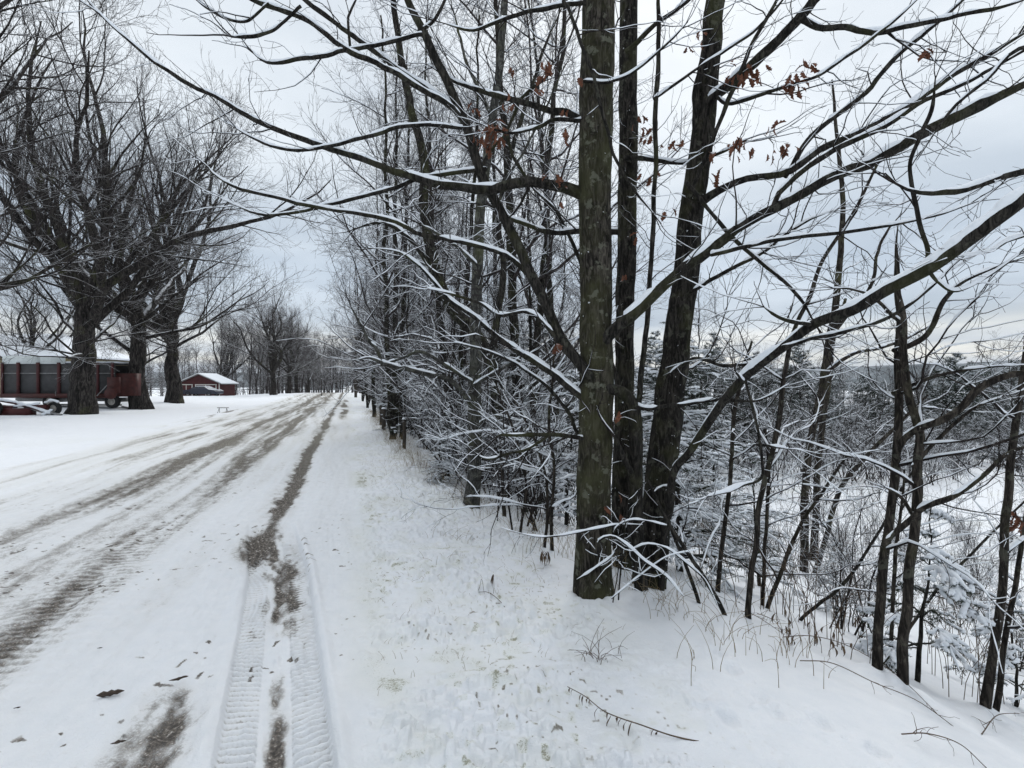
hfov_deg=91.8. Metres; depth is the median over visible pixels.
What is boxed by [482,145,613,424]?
woodland tree
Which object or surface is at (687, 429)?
bare shrub
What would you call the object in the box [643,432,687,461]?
bare shrub
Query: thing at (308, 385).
maple tree
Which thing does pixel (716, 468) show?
bare shrub
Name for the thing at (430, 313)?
woodland tree
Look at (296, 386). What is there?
maple tree
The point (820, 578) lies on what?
bare shrub
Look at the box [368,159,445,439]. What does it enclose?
woodland tree
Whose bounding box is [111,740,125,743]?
dirt clod
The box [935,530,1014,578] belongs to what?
bare shrub
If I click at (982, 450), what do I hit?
bare shrub
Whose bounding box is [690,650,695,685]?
grass stalk
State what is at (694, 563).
tree
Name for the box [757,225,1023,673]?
sapling tree
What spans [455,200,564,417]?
woodland tree
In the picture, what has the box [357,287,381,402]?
woodland tree
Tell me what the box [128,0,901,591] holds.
oak tree
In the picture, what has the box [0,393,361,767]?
road
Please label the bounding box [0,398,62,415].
hay mower
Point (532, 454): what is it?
bare shrub
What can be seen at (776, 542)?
bare shrub
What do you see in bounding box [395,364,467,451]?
bare shrub
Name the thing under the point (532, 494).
bare shrub
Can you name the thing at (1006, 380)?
pine tree
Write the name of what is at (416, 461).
dry grass
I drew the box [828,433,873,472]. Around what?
bare shrub
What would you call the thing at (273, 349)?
maple tree
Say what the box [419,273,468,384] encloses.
woodland tree
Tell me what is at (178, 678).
dirt clod
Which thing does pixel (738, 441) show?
bare shrub
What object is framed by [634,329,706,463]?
pine tree
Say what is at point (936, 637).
dead weeds
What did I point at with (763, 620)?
broken weed
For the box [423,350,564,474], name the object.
bare shrub
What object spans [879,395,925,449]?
pine tree
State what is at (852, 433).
bare shrub
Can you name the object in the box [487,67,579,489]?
woodland tree
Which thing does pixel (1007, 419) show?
bare shrub
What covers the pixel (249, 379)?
bare woodland
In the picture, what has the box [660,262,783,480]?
woodland tree
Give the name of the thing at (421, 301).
woodland tree
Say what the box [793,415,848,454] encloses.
bare shrub
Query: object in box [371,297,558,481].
bare shrub
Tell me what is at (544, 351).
pine tree
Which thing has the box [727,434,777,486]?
bare shrub
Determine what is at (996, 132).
sky
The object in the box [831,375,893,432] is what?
pine tree
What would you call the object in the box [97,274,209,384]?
maple tree
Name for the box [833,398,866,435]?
bare shrub
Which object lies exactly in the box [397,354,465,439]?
bare shrub
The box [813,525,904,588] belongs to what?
bare shrub
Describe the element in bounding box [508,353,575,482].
spruce tree
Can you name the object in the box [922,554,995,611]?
bare shrub
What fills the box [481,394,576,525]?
bare shrub
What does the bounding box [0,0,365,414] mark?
maple tree
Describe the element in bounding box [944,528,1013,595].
bare shrub
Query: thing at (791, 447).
bare shrub
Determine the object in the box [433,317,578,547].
sapling tree
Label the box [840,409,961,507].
bare shrub
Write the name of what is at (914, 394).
bare woodland
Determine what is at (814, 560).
bare shrub
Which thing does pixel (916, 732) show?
broken weed
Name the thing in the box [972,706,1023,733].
broken weed
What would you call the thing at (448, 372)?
bare shrub
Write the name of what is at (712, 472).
spruce tree
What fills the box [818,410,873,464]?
bare shrub
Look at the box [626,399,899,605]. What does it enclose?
sapling tree
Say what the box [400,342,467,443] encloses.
bare shrub
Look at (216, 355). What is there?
maple tree
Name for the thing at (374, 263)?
woodland tree
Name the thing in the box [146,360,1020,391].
hills
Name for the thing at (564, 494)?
spruce tree
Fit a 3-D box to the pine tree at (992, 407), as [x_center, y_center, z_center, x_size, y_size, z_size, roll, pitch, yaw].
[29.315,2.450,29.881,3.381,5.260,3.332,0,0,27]
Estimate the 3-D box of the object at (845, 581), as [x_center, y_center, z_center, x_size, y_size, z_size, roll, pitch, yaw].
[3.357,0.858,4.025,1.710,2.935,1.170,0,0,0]
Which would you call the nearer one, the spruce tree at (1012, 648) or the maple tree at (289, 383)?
the spruce tree at (1012, 648)
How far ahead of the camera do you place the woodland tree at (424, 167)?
8.69 m
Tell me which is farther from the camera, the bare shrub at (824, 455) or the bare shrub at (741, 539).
the bare shrub at (824, 455)
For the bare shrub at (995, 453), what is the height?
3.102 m
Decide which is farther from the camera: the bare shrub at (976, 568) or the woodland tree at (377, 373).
the woodland tree at (377, 373)
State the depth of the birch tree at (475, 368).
6.25 m
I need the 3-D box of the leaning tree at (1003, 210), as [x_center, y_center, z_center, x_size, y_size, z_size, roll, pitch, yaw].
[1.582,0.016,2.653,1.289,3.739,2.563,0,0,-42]
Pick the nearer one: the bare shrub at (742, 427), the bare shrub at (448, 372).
the bare shrub at (448, 372)
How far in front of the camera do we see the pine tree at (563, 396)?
25.41 m
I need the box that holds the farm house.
[0,334,129,361]
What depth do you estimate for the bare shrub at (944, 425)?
27.23 m
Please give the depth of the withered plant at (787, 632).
3.28 m
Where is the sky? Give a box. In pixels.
[0,0,1023,372]
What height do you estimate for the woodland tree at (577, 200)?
11.972 m
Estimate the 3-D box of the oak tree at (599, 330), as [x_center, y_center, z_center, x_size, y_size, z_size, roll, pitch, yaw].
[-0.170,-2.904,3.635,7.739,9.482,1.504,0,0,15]
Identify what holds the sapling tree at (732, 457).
on the snow ground at (526, 708)
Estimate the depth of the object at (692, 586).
3.88 m
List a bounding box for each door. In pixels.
[182,385,191,395]
[196,385,215,395]
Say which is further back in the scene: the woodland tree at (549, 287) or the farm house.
the farm house
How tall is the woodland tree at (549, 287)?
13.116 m
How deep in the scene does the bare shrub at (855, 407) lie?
30.09 m
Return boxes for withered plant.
[540,551,549,564]
[771,608,800,645]
[807,620,852,656]
[852,606,872,626]
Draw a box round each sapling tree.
[395,335,579,534]
[415,393,505,516]
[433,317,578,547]
[441,263,634,550]
[615,273,892,592]
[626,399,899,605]
[660,86,1013,618]
[676,412,972,608]
[710,198,1023,684]
[748,371,1000,572]
[751,446,1020,669]
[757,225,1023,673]
[759,277,883,560]
[766,59,966,572]
[851,430,1023,711]
[853,298,1023,708]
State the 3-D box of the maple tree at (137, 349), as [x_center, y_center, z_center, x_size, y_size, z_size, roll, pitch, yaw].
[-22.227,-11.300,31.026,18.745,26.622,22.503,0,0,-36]
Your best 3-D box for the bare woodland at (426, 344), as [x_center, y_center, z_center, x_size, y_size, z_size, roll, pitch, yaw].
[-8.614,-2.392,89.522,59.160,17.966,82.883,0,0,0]
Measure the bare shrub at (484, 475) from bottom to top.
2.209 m
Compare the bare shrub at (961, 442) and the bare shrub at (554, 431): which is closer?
the bare shrub at (554, 431)
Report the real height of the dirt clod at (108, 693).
0.029 m
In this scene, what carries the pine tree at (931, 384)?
on the snow ground at (526, 708)
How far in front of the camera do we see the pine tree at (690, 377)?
29.30 m
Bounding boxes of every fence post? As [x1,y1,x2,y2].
[379,405,381,424]
[381,407,385,429]
[402,418,405,448]
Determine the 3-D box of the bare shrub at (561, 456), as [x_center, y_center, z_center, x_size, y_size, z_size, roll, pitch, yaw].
[0.871,1.190,8.643,2.823,2.444,1.979,0,0,32]
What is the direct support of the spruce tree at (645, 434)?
on the snow ground at (526, 708)
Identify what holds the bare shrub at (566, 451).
on the snow ground at (526, 708)
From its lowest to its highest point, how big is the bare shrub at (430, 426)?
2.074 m
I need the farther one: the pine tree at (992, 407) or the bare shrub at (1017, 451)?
the pine tree at (992, 407)
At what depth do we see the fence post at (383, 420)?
17.14 m
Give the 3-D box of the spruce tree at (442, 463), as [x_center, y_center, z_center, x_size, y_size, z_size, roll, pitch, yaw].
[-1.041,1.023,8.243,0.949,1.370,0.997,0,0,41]
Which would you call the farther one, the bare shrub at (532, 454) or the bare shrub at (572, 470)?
the bare shrub at (572, 470)
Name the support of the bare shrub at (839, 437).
on the snow ground at (526, 708)
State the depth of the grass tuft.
2.92 m
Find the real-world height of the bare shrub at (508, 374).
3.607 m
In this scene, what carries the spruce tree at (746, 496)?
on the snow ground at (526, 708)
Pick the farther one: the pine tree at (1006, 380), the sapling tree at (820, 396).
the pine tree at (1006, 380)
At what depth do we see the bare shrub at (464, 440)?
8.24 m
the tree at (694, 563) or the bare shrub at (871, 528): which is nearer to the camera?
the tree at (694, 563)
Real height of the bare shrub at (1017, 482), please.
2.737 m
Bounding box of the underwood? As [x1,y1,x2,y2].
[145,369,357,395]
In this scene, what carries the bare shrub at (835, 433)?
on the snow ground at (526, 708)
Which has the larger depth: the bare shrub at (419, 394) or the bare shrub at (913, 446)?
the bare shrub at (913, 446)
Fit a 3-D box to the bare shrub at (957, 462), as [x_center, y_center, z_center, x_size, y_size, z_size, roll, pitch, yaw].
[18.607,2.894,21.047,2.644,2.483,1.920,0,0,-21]
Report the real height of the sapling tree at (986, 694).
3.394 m
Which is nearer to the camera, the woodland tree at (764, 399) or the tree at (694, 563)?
the tree at (694, 563)
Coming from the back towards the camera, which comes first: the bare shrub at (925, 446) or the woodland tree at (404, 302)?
the bare shrub at (925, 446)
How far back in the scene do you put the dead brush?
3.36 m
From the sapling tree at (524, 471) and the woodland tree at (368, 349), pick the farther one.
the woodland tree at (368, 349)
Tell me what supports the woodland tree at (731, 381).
on the snow ground at (526, 708)
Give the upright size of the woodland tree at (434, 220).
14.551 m
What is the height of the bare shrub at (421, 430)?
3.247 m
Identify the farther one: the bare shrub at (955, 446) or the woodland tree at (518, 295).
the bare shrub at (955, 446)
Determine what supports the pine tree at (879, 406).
on the snow ground at (526, 708)
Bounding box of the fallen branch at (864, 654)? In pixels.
[784,635,937,711]
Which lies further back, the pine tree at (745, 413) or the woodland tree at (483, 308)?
the pine tree at (745, 413)
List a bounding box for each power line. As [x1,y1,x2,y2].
[0,165,337,336]
[0,189,341,337]
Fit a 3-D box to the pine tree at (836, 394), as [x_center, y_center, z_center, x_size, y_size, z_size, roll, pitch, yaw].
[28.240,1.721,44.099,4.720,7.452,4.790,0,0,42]
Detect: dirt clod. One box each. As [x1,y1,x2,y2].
[96,689,124,696]
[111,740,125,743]
[169,675,187,680]
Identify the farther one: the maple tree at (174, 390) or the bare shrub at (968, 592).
the maple tree at (174, 390)
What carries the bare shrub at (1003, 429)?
on the snow ground at (526, 708)
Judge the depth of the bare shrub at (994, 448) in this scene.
25.28 m
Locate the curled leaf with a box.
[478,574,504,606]
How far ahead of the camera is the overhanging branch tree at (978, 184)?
2.37 m
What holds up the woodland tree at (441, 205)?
on the snow ground at (526, 708)
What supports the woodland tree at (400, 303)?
on the snow ground at (526, 708)
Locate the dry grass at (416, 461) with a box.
[354,408,835,692]
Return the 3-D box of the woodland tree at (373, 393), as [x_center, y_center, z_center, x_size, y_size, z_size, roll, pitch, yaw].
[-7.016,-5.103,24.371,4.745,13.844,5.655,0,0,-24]
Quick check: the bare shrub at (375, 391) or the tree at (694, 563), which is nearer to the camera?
the tree at (694, 563)
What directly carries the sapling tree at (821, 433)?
on the snow ground at (526, 708)
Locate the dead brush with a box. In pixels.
[501,484,743,608]
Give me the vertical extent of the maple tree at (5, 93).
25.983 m
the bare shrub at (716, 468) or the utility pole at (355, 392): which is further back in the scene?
the utility pole at (355, 392)
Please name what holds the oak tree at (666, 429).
on the snow ground at (526, 708)
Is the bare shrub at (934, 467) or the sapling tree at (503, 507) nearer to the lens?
the sapling tree at (503, 507)
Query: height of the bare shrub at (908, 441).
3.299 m
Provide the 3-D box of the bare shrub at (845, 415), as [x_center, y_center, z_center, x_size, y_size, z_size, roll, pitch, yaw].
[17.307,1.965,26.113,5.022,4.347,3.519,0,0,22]
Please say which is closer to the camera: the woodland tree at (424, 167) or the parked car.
the woodland tree at (424, 167)
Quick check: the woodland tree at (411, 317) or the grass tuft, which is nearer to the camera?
the grass tuft
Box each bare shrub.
[354,353,434,425]
[368,347,419,417]
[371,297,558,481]
[376,329,468,450]
[378,363,511,456]
[380,344,451,436]
[381,355,518,482]
[382,287,565,493]
[387,301,560,471]
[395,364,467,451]
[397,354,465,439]
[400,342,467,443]
[400,354,455,432]
[412,393,465,459]
[422,379,481,468]
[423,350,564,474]
[427,368,542,502]
[447,344,561,499]
[456,333,614,530]
[456,368,574,501]
[459,331,564,468]
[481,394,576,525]
[482,381,577,515]
[490,392,643,520]
[510,404,577,523]
[514,388,576,506]
[525,408,578,490]
[565,434,577,498]
[643,394,731,439]
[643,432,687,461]
[643,462,712,536]
[649,381,729,478]
[674,461,746,559]
[682,477,718,535]
[702,494,744,529]
[704,447,728,472]
[717,404,768,465]
[721,388,810,494]
[724,386,808,469]
[726,506,767,553]
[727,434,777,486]
[730,488,780,527]
[738,412,771,464]
[745,495,813,571]
[752,415,817,474]
[753,406,837,472]
[764,383,929,504]
[773,526,853,591]
[778,491,965,627]
[784,411,846,481]
[784,460,994,638]
[785,379,915,480]
[786,383,892,460]
[792,377,944,482]
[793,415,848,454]
[793,416,860,474]
[797,433,845,472]
[805,379,908,440]
[810,496,875,552]
[811,391,891,458]
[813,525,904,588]
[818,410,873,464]
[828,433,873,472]
[830,419,913,484]
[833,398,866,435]
[837,387,937,480]
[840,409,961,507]
[841,479,928,535]
[842,494,884,547]
[846,426,909,473]
[864,415,948,472]
[872,390,931,442]
[877,521,927,557]
[878,415,942,465]
[878,424,940,476]
[900,558,1010,630]
[903,417,944,464]
[907,421,966,484]
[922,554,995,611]
[923,395,992,468]
[923,403,990,459]
[925,415,1000,468]
[926,418,986,474]
[926,436,980,480]
[933,526,998,608]
[934,420,986,472]
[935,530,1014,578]
[936,420,1005,467]
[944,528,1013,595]
[945,503,999,560]
[945,512,977,541]
[947,421,1006,465]
[955,556,1023,671]
[957,384,1023,470]
[965,395,1023,470]
[979,427,1022,464]
[980,390,1023,473]
[982,496,1023,547]
[984,411,1023,459]
[985,403,1023,444]
[985,427,1021,469]
[989,527,1023,560]
[993,458,1023,501]
[1003,422,1023,480]
[1014,450,1023,480]
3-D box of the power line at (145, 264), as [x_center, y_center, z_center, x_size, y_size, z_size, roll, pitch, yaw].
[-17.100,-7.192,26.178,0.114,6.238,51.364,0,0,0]
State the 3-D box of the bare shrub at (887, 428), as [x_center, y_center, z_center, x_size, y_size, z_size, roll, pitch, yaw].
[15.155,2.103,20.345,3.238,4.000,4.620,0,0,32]
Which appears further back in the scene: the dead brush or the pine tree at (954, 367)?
the pine tree at (954, 367)
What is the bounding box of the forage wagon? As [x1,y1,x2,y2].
[0,356,140,409]
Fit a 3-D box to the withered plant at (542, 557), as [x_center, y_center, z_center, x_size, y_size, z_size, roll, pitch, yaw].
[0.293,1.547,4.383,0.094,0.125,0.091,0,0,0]
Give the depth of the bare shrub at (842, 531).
10.45 m
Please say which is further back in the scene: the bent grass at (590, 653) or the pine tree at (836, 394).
the pine tree at (836, 394)
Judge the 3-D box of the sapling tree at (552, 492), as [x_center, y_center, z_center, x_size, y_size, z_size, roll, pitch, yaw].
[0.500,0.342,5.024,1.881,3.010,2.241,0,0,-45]
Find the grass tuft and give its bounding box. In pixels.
[571,627,632,662]
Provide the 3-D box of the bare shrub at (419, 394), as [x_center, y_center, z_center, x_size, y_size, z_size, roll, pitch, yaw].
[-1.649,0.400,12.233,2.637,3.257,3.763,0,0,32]
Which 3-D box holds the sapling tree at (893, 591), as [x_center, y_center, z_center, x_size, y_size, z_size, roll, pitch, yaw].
[2.636,1.364,3.669,1.881,1.815,1.038,0,0,-14]
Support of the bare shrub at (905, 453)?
on the snow ground at (526, 708)
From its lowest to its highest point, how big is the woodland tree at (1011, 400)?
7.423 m
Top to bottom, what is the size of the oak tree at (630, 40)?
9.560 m
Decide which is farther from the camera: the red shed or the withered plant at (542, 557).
the red shed
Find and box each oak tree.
[7,0,1023,599]
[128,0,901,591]
[412,0,836,570]
[631,0,1023,588]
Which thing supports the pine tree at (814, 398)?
on the snow ground at (526, 708)
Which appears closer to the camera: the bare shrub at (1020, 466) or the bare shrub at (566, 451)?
the bare shrub at (566, 451)
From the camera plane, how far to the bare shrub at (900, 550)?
10.43 m
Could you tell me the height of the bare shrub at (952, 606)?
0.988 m
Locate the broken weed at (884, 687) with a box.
[800,660,958,725]
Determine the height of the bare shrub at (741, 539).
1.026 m
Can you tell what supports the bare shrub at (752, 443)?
on the snow ground at (526, 708)
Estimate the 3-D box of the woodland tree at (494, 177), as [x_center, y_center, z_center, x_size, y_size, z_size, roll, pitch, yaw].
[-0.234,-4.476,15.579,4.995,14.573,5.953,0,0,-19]
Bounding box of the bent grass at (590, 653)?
[569,619,621,664]
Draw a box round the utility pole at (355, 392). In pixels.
[347,337,362,396]
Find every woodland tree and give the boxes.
[257,0,490,439]
[282,0,573,496]
[308,219,411,407]
[316,154,412,415]
[317,24,473,436]
[323,260,381,400]
[325,0,579,449]
[327,158,424,410]
[339,277,376,399]
[346,90,500,434]
[356,0,726,495]
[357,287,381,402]
[360,280,391,400]
[361,295,408,396]
[367,323,382,409]
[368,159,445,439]
[381,244,420,402]
[389,235,432,434]
[392,209,490,432]
[393,94,468,388]
[403,77,492,390]
[404,147,494,458]
[407,0,673,503]
[407,240,428,367]
[417,0,579,376]
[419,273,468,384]
[421,199,503,380]
[431,273,487,424]
[449,208,508,461]
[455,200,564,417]
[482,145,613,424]
[482,227,565,398]
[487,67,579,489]
[521,50,679,494]
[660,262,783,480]
[693,321,760,459]
[737,339,795,471]
[830,356,880,448]
[976,327,1023,472]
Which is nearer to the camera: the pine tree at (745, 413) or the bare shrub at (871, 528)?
the bare shrub at (871, 528)
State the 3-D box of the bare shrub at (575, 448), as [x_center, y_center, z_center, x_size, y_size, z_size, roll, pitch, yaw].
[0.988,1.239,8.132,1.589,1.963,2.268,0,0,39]
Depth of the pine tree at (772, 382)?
29.37 m
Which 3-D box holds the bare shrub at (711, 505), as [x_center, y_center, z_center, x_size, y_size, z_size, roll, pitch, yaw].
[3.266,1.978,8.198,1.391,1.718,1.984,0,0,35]
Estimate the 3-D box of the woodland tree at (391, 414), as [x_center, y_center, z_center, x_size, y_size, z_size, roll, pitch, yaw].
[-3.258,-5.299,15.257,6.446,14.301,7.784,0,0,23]
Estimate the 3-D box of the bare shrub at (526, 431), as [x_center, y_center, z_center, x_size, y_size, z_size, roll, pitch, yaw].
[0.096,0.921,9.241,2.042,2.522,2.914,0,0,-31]
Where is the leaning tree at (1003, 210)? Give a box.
[654,1,1023,590]
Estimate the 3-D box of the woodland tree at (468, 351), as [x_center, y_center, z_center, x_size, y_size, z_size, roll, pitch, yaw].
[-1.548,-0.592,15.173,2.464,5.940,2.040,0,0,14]
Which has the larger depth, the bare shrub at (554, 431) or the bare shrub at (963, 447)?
the bare shrub at (963, 447)
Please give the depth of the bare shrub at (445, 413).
10.78 m
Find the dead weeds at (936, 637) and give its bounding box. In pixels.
[672,467,1023,706]
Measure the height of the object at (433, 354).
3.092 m
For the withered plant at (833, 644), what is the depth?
3.26 m
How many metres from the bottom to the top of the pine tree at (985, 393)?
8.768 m
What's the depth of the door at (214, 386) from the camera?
61.92 m
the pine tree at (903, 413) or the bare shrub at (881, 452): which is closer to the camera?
the bare shrub at (881, 452)
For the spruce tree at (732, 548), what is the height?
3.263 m
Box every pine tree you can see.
[521,308,570,433]
[558,346,579,451]
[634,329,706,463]
[654,356,704,398]
[683,373,737,450]
[693,332,748,456]
[719,366,779,463]
[730,351,801,429]
[768,343,835,445]
[768,366,810,415]
[791,383,853,440]
[808,367,847,433]
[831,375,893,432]
[858,381,908,457]
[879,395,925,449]
[903,352,1003,447]
[904,367,942,425]
[922,381,987,458]
[968,360,1023,438]
[968,382,1023,460]
[970,370,996,443]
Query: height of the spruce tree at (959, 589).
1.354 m
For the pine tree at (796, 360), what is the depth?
32.85 m
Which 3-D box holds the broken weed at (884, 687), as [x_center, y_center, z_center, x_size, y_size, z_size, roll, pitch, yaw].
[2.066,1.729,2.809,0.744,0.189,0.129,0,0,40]
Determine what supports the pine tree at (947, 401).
on the snow ground at (526, 708)
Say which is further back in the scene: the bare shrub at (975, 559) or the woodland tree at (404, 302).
the woodland tree at (404, 302)
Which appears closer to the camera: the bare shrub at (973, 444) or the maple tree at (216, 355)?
the bare shrub at (973, 444)
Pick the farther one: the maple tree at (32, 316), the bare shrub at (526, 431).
the maple tree at (32, 316)
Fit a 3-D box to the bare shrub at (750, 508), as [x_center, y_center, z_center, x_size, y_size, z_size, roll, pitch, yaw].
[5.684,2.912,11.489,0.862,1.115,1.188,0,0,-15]
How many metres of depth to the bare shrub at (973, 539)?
10.67 m
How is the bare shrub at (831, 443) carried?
on the snow ground at (526, 708)
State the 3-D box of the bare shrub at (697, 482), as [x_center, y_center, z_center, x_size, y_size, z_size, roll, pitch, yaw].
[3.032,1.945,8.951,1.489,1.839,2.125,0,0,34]
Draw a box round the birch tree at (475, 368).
[276,0,580,508]
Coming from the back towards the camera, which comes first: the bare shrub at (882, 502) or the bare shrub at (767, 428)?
the bare shrub at (767, 428)
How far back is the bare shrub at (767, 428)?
22.57 m
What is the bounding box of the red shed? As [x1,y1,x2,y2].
[182,373,238,395]
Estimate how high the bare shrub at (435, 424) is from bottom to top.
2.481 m
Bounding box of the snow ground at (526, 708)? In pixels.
[0,386,1023,767]
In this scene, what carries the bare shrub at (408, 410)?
on the snow ground at (526, 708)
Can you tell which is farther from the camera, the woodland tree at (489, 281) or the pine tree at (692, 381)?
the pine tree at (692, 381)
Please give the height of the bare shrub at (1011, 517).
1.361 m
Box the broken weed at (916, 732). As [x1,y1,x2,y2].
[901,712,986,767]
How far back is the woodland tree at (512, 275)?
9.49 m
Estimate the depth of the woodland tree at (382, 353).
22.85 m
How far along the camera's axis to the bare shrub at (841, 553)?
4.53 m
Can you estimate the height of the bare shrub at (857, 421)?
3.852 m
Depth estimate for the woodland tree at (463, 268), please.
25.07 m
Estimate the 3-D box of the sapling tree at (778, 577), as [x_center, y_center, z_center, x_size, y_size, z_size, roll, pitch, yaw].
[2.411,1.300,4.548,1.910,2.106,1.976,0,0,0]
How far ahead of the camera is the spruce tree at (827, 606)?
5.61 m
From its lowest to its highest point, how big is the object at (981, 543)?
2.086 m
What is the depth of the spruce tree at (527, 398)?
9.60 m
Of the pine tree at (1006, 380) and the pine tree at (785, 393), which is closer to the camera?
the pine tree at (1006, 380)
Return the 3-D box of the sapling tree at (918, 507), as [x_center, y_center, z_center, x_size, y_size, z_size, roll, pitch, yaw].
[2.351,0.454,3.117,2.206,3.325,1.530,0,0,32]
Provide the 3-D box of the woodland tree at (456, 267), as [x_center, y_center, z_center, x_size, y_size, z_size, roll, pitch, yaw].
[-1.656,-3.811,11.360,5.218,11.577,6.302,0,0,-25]
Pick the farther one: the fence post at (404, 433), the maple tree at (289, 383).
the maple tree at (289, 383)
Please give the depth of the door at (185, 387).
61.99 m
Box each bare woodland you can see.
[24,293,381,395]
[353,285,578,400]
[614,340,1020,447]
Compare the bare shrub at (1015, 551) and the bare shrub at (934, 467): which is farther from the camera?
the bare shrub at (934, 467)
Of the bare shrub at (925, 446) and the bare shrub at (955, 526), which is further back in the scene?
the bare shrub at (925, 446)
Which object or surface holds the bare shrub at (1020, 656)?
on the snow ground at (526, 708)
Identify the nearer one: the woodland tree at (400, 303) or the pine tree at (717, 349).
the woodland tree at (400, 303)
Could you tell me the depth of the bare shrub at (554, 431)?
9.40 m
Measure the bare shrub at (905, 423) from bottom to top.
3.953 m
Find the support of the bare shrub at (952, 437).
on the snow ground at (526, 708)
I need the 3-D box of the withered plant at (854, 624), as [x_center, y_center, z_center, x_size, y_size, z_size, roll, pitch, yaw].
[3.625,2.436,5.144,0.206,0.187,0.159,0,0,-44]
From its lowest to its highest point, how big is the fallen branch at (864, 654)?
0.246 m
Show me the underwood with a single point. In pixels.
(324, 384)
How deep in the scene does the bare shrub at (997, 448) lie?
27.95 m
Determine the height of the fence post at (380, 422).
1.066 m
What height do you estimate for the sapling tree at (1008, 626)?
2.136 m
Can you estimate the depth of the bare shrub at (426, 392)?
15.19 m
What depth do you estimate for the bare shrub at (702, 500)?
9.84 m
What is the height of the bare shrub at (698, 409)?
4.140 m
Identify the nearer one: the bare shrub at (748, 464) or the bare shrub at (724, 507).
the bare shrub at (724, 507)
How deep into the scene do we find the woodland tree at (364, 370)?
32.98 m
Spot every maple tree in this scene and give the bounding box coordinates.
[0,0,224,318]
[0,0,315,409]
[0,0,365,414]
[0,10,284,403]
[0,235,131,359]
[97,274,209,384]
[196,299,268,377]
[213,274,338,394]
[230,294,333,392]
[250,308,326,392]
[280,327,335,392]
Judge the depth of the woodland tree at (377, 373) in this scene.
29.24 m
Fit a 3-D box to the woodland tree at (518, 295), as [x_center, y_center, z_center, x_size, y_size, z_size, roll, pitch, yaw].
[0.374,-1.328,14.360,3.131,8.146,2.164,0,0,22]
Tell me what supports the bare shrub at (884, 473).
on the snow ground at (526, 708)
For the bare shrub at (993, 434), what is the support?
on the snow ground at (526, 708)
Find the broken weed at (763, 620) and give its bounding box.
[741,604,785,633]
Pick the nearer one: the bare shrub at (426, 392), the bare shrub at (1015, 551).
the bare shrub at (1015, 551)
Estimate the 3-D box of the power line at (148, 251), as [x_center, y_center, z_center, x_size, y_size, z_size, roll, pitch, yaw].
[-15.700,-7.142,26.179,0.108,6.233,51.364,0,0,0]
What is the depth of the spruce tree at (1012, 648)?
3.67 m
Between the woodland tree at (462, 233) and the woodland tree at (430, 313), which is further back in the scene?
the woodland tree at (430, 313)
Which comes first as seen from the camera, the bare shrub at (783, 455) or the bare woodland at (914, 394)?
the bare shrub at (783, 455)
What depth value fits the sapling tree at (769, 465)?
3.63 m
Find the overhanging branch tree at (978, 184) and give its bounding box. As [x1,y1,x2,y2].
[823,45,1023,290]
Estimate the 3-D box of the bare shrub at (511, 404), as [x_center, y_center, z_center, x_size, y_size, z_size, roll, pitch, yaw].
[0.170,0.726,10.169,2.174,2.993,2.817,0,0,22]
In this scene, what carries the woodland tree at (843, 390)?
on the snow ground at (526, 708)
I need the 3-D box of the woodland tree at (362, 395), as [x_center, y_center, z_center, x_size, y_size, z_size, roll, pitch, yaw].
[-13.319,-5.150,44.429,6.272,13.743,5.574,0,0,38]
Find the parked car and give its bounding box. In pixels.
[183,386,223,395]
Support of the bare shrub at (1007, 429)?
on the snow ground at (526, 708)
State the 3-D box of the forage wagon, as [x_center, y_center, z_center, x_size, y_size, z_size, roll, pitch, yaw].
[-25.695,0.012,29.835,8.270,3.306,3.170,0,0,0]
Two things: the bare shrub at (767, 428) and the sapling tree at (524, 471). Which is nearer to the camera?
the sapling tree at (524, 471)
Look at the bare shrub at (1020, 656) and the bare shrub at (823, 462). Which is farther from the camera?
the bare shrub at (823, 462)
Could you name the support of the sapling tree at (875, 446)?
on the snow ground at (526, 708)
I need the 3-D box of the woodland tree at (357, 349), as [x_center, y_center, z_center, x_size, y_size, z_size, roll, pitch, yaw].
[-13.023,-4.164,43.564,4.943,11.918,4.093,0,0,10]
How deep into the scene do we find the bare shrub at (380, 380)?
20.35 m
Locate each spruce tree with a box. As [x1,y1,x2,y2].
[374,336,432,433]
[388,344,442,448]
[418,404,467,488]
[466,328,575,491]
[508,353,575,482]
[526,363,611,526]
[611,317,794,601]
[611,367,702,536]
[675,402,757,525]
[714,439,805,597]
[804,535,867,616]
[852,507,1014,682]
[943,593,1023,706]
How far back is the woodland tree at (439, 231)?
15.87 m

